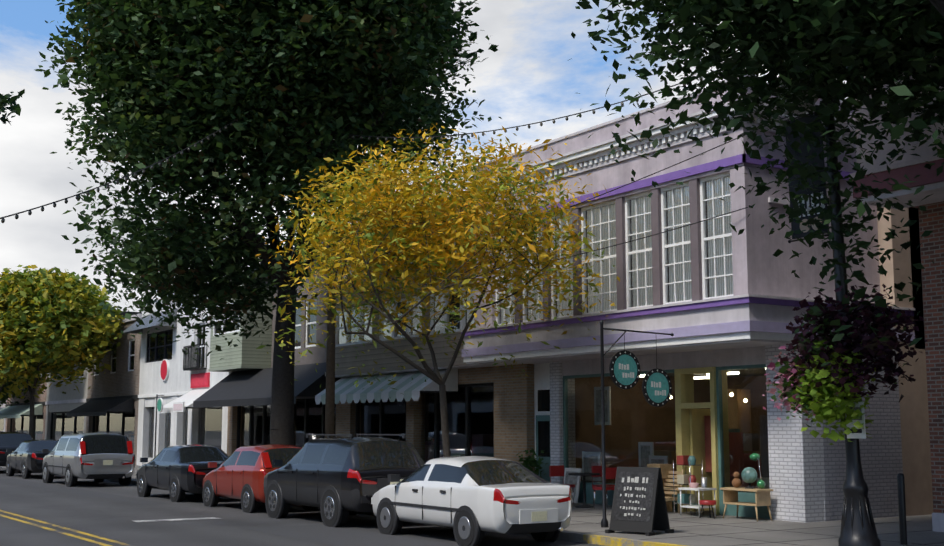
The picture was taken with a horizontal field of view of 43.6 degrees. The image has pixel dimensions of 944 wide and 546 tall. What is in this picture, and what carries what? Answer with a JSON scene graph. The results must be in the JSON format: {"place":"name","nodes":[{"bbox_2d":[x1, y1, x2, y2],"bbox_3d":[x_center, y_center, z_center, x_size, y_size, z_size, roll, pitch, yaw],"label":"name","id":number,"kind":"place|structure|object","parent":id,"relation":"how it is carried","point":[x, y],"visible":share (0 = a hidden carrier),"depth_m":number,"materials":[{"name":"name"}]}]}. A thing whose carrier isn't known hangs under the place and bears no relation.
{"place":"outdoors","nodes":[
{"label":"outdoors","id":0,"kind":"place"},
{"bbox_2d":[0,89,24,124],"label":"tree","id":1,"kind":"object","parent":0,"point":[14,107],"visible":1,"depth_m":21.04,"materials":[{"name":"green plant"}]},
{"bbox_2d":[35,0,501,445],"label":"oak tree","id":2,"kind":"object","parent":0,"point":[134,51],"depth_m":30.74,"materials":[{"name":"green plant"}]},
{"bbox_2d":[137,140,359,276],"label":"tree branches","id":3,"kind":"object","parent":2,"relation":"attached to","point":[283,266],"visible":0.08,"depth_m":32.76,"materials":[{"name":"brown wood"}]},
{"bbox_2d":[0,467,604,545],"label":"road","id":4,"kind":"structure","parent":0,"point":[115,520],"depth_m":24.30,"materials":[{"name":"grey asphalt"}]},
{"bbox_2d":[0,430,33,472],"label":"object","id":5,"kind":"object","parent":4,"relation":"on","point":[7,453],"visible":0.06,"depth_m":49.83,"materials":[{"name":"grey paint"}]},
{"bbox_2d":[0,432,32,465],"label":"dark suv","id":6,"kind":"object","parent":5,"relation":"on","point":[13,440],"visible":0.44,"depth_m":50.12,"materials":[{"name":"grey paint"}]},
{"bbox_2d":[6,448,30,478],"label":"black sedan fittings","id":7,"kind":"object","parent":4,"relation":"on","point":[26,473],"visible":0.42,"depth_m":46.69,"materials":[{"name":"rubber"}]},
{"bbox_2d":[6,439,57,472],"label":"black sedan car","id":8,"kind":"object","parent":7,"relation":"on","point":[32,455],"visible":0.48,"depth_m":45.57,"materials":[{"name":"paint"}]},
{"bbox_2d":[42,441,132,486],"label":"silver minivan fittings","id":9,"kind":"object","parent":4,"relation":"on","point":[70,479],"visible":0.54,"depth_m":39.07,"materials":[{"name":"rubber"}]},
{"bbox_2d":[42,432,134,478],"bbox_3d":[-13.355,6.290,40.875,1.976,1.531,5.118,5,-9,-33],"label":"silver minivan","id":10,"kind":"object","parent":4,"relation":"on","point":[101,445],"visible":0.88,"depth_m":39.01,"materials":[{"name":"paint"}]},
{"bbox_2d":[0,510,220,545],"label":"road markings","id":11,"kind":"object","parent":4,"relation":"on","point":[90,540],"visible":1,"depth_m":23.51,"materials":[{"name":"yellow paint"}]},
{"bbox_2d":[137,457,237,501],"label":"black sedan fittings","id":12,"kind":"object","parent":4,"relation":"on","point":[176,494],"visible":0.4,"depth_m":31.69,"materials":[{"name":"rubber"}]},
{"bbox_2d":[136,445,228,493],"bbox_3d":[-7.837,5.388,32.703,1.766,1.261,4.688,5,-9,-33],"label":"black sedan car","id":13,"kind":"object","parent":12,"relation":"on","point":[188,464],"visible":0.62,"depth_m":31.63,"materials":[{"name":"paint"}]},
{"bbox_2d":[0,478,455,545],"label":"road patches","id":14,"kind":"object","parent":4,"relation":"on","point":[333,536],"visible":1,"depth_m":21.74,"materials":[{"name":"grey asphalt"}]},
{"bbox_2d":[202,452,317,512],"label":"red car fittings","id":15,"kind":"object","parent":4,"relation":"on","point":[249,503],"visible":0.5,"depth_m":27.39,"materials":[{"name":"rubber"}]},
{"bbox_2d":[203,444,301,502],"bbox_3d":[-5.171,4.836,28.749,1.687,1.331,3.988,5,-9,-33],"label":"red hatchback car","id":16,"kind":"object","parent":15,"relation":"on","point":[248,460],"visible":0.62,"depth_m":27.62,"materials":[{"name":"orange paint"}]},
{"bbox_2d":[265,434,410,526],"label":"black suv fittings","id":17,"kind":"object","parent":4,"relation":"on","point":[334,513],"visible":0.46,"depth_m":23.57,"materials":[{"name":"rubber"}]},
{"bbox_2d":[264,437,424,511],"bbox_3d":[-2.749,4.206,25.006,1.896,1.471,4.668,5,-9,-33],"label":"black suv","id":18,"kind":"object","parent":17,"relation":"on","point":[350,471],"visible":0.65,"depth_m":23.53,"materials":[{"name":"paint"}]},
{"bbox_2d":[371,474,562,545],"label":"white sedan fittings","id":19,"kind":"object","parent":4,"relation":"on","point":[467,530],"visible":0.6,"depth_m":19.65,"materials":[{"name":"paint"}]},
{"bbox_2d":[372,456,571,533],"bbox_3d":[-0.133,3.889,21.109,1.707,1.231,4.458,5,-9,-33],"label":"white sedan car","id":20,"kind":"object","parent":4,"relation":"on","point":[495,494],"visible":0.85,"depth_m":19.84,"materials":[{"name":"paint"}]},
{"bbox_2d":[0,0,847,311],"label":"sky","id":21,"kind":"structure","parent":0,"point":[531,77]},
{"bbox_2d":[0,465,943,545],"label":"pavement","id":22,"kind":"structure","parent":0,"point":[920,524],"depth_m":20.56,"materials":[{"name":"concrete"}]},
{"bbox_2d":[0,400,6,431],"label":"shop building","id":23,"kind":"structure","parent":22,"relation":"on","point":[2,424],"depth_m":82.83,"materials":[{"name":"paint"}]},
{"bbox_2d":[0,271,28,391],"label":"street tree","id":24,"kind":"object","parent":22,"relation":"on","point":[2,274],"depth_m":65.58,"materials":[{"name":"green plant"}]},
{"bbox_2d":[0,374,29,406],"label":"street tree","id":25,"kind":"object","parent":22,"relation":"on","point":[4,398],"visible":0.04,"depth_m":74.76,"materials":[{"name":"green plant"}]},
{"bbox_2d":[0,368,47,439],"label":"shop building","id":26,"kind":"structure","parent":22,"relation":"on","point":[16,415],"depth_m":76.05,"materials":[{"name":"paint"}]},
{"bbox_2d":[0,265,124,439],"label":"street tree","id":27,"kind":"object","parent":22,"relation":"on","point":[55,323],"depth_m":56.59,"materials":[{"name":"green plant"}]},
{"bbox_2d":[45,311,141,440],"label":"shop building","id":28,"kind":"structure","parent":22,"relation":"on","point":[59,404],"depth_m":69.39,"materials":[{"name":"paint"}]},
{"bbox_2d":[66,314,141,464],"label":"shop building","id":29,"kind":"structure","parent":22,"relation":"on","point":[111,405],"depth_m":60.18,"materials":[{"name":"paint"}]},
{"bbox_2d":[209,249,293,455],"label":"building","id":30,"kind":"structure","parent":22,"relation":"on","point":[248,426],"depth_m":45.53,"materials":[{"name":"green wood"}]},
{"bbox_2d":[193,362,339,407],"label":"black awning","id":31,"kind":"object","parent":30,"relation":"attached to","point":[246,388],"visible":0.78,"depth_m":42.67,"materials":[{"name":"black fabric"}]},
{"bbox_2d":[292,242,342,446],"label":"taupe building","id":32,"kind":"structure","parent":22,"relation":"on","point":[309,416],"depth_m":41.94,"materials":[{"name":"grey paint"}]},
{"bbox_2d":[325,164,337,437],"bbox_3d":[-3.898,1.379,32.696,2.000,9.370,0.266,5,-9,-33],"label":"utility pole","id":33,"kind":"object","parent":22,"relation":"on","point":[330,392],"visible":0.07,"depth_m":32.43,"materials":[{"name":"brown wood"}]},
{"bbox_2d":[334,74,902,294],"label":"service wires","id":34,"kind":"object","parent":33,"relation":"attached to","point":[633,182],"visible":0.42,"depth_m":24.13,"materials":[{"name":"black"}]},
{"bbox_2d":[315,196,505,462],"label":"tan building","id":35,"kind":"structure","parent":22,"relation":"on","point":[476,402],"depth_m":35.47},
{"bbox_2d":[256,124,619,456],"bbox_3d":[-0.617,0.935,26.113,7.290,8.645,8.931,5,-9,-33],"label":"honey locust","id":36,"kind":"object","parent":22,"relation":"on","point":[440,255],"depth_m":24.96},
{"bbox_2d":[516,448,547,477],"bbox_3d":[1.468,4.896,29.688,0.768,1.009,0.784,5,-9,-33],"label":"potted plant","id":37,"kind":"object","parent":22,"relation":"on","point":[531,461],"visible":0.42,"depth_m":29.62,"materials":[{"name":"green plant"}]},
{"bbox_2d":[564,468,581,502],"bbox_3d":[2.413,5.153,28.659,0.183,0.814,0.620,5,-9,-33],"label":"chair","id":38,"kind":"object","parent":22,"relation":"on","point":[573,479],"visible":0.57,"depth_m":28.55,"materials":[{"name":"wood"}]},
{"bbox_2d":[549,465,616,508],"bbox_3d":[2.931,4.883,26.896,1.211,0.921,2.520,5,-9,-33],"label":"table and chairs","id":39,"kind":"object","parent":22,"relation":"on","point":[557,470],"visible":0.48,"depth_m":26.96,"materials":[{"name":"red plastic"}]},
{"bbox_2d":[600,320,673,526],"bbox_3d":[3.155,2.825,22.338,1.867,3.820,0.140,5,-9,-33],"label":"hanging sign post","id":40,"kind":"object","parent":22,"relation":"on","point":[624,368],"visible":1,"depth_m":22.31,"materials":[{"name":"black metal"}]},
{"bbox_2d":[605,467,673,535],"bbox_3d":[2.907,3.946,20.520,0.870,1.125,0.860,-6,-10,38],"label":"sandwich board","id":41,"kind":"object","parent":22,"relation":"on","point":[639,503],"visible":1,"depth_m":20.39,"materials":[{"name":"black wood"}]},
{"bbox_2d":[647,464,671,511],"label":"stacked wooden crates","id":42,"kind":"object","parent":22,"relation":"on","point":[666,469],"visible":0.08,"depth_m":25.59,"materials":[{"name":"brown wood"}]},
{"bbox_2d":[664,469,683,512],"bbox_3d":[4.077,4.674,25.299,0.720,0.925,0.620,5,-9,-33],"label":"wooden slat chair","id":43,"kind":"object","parent":22,"relation":"on","point":[671,488],"visible":0.38,"depth_m":25.33,"materials":[{"name":"brown wood"}]},
{"bbox_2d":[673,455,703,515],"bbox_3d":[4.556,4.465,24.859,0.368,1.220,0.519,5,-9,-33],"label":"wire shelf unit with goods","id":44,"kind":"object","parent":22,"relation":"on","point":[690,499],"visible":0.9,"depth_m":24.81,"materials":[{"name":"silver metal"}]},
{"bbox_2d":[460,74,932,522],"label":"corner building","id":45,"kind":"structure","parent":22,"relation":"on","point":[719,298],"depth_m":25.20,"materials":[{"name":"grey paint"}]},
{"bbox_2d":[678,477,716,518],"bbox_3d":[4.713,4.598,24.203,0.680,0.793,1.031,5,-9,-33],"label":"display table","id":46,"kind":"object","parent":22,"relation":"on","point":[695,487],"visible":0.98,"depth_m":24.28,"materials":[{"name":"white"}]},
{"bbox_2d":[720,453,772,520],"bbox_3d":[5.466,4.245,23.500,0.465,1.310,1.000,5,-9,-33],"label":"display table","id":47,"kind":"object","parent":22,"relation":"on","point":[749,475],"visible":1,"depth_m":23.35,"materials":[{"name":"brown wood"}]},
{"bbox_2d":[776,73,895,545],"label":"street lamp","id":48,"kind":"object","parent":22,"relation":"on","point":[858,527],"visible":0.52,"depth_m":17.98,"materials":[{"name":"black metal"}]},
{"bbox_2d":[0,72,718,222],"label":"festoon lights","id":49,"kind":"object","parent":48,"relation":"attached to","point":[188,148],"visible":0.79,"depth_m":24.09,"materials":[{"name":"black"}]},
{"bbox_2d":[763,346,816,426],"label":"pink basket flowers","id":50,"kind":"object","parent":48,"relation":"attached to","point":[788,369],"visible":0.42,"depth_m":18.37,"materials":[{"name":"pink plant"}]},
{"bbox_2d":[787,340,875,444],"bbox_3d":[5.438,1.809,17.876,0.887,1.576,1.272,5,-9,-33],"label":"hanging plant","id":51,"kind":"object","parent":48,"relation":"attached to","point":[825,408],"visible":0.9,"depth_m":17.62,"materials":[{"name":"green plant"}]},
{"bbox_2d":[769,283,926,402],"bbox_3d":[5.624,1.093,17.913,1.149,1.803,2.370,5,-9,-33],"label":"hanging flower basket","id":52,"kind":"object","parent":48,"relation":"attached to","point":[860,329],"visible":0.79,"depth_m":17.53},
{"bbox_2d":[849,66,943,531],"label":"brick building","id":53,"kind":"structure","parent":22,"relation":"on","point":[911,167],"depth_m":20.93,"materials":[{"name":"brick"}]},
{"bbox_2d":[897,473,907,544],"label":"bollard","id":54,"kind":"object","parent":22,"relation":"on","point":[902,508],"visible":1,"depth_m":18.47,"materials":[{"name":"black metal"}]},
{"bbox_2d":[569,0,943,366],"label":"tree","id":55,"kind":"object","parent":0,"point":[876,42],"depth_m":16.34,"materials":[{"name":"green plant"}]},
{"label":"ground","id":56,"kind":"structure","parent":0,"visible":0},
{"bbox_2d":[123,293,231,465],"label":"white building","id":57,"kind":"structure","parent":56,"relation":"on","point":[175,381],"depth_m":52.81,"materials":[{"name":"paint"}]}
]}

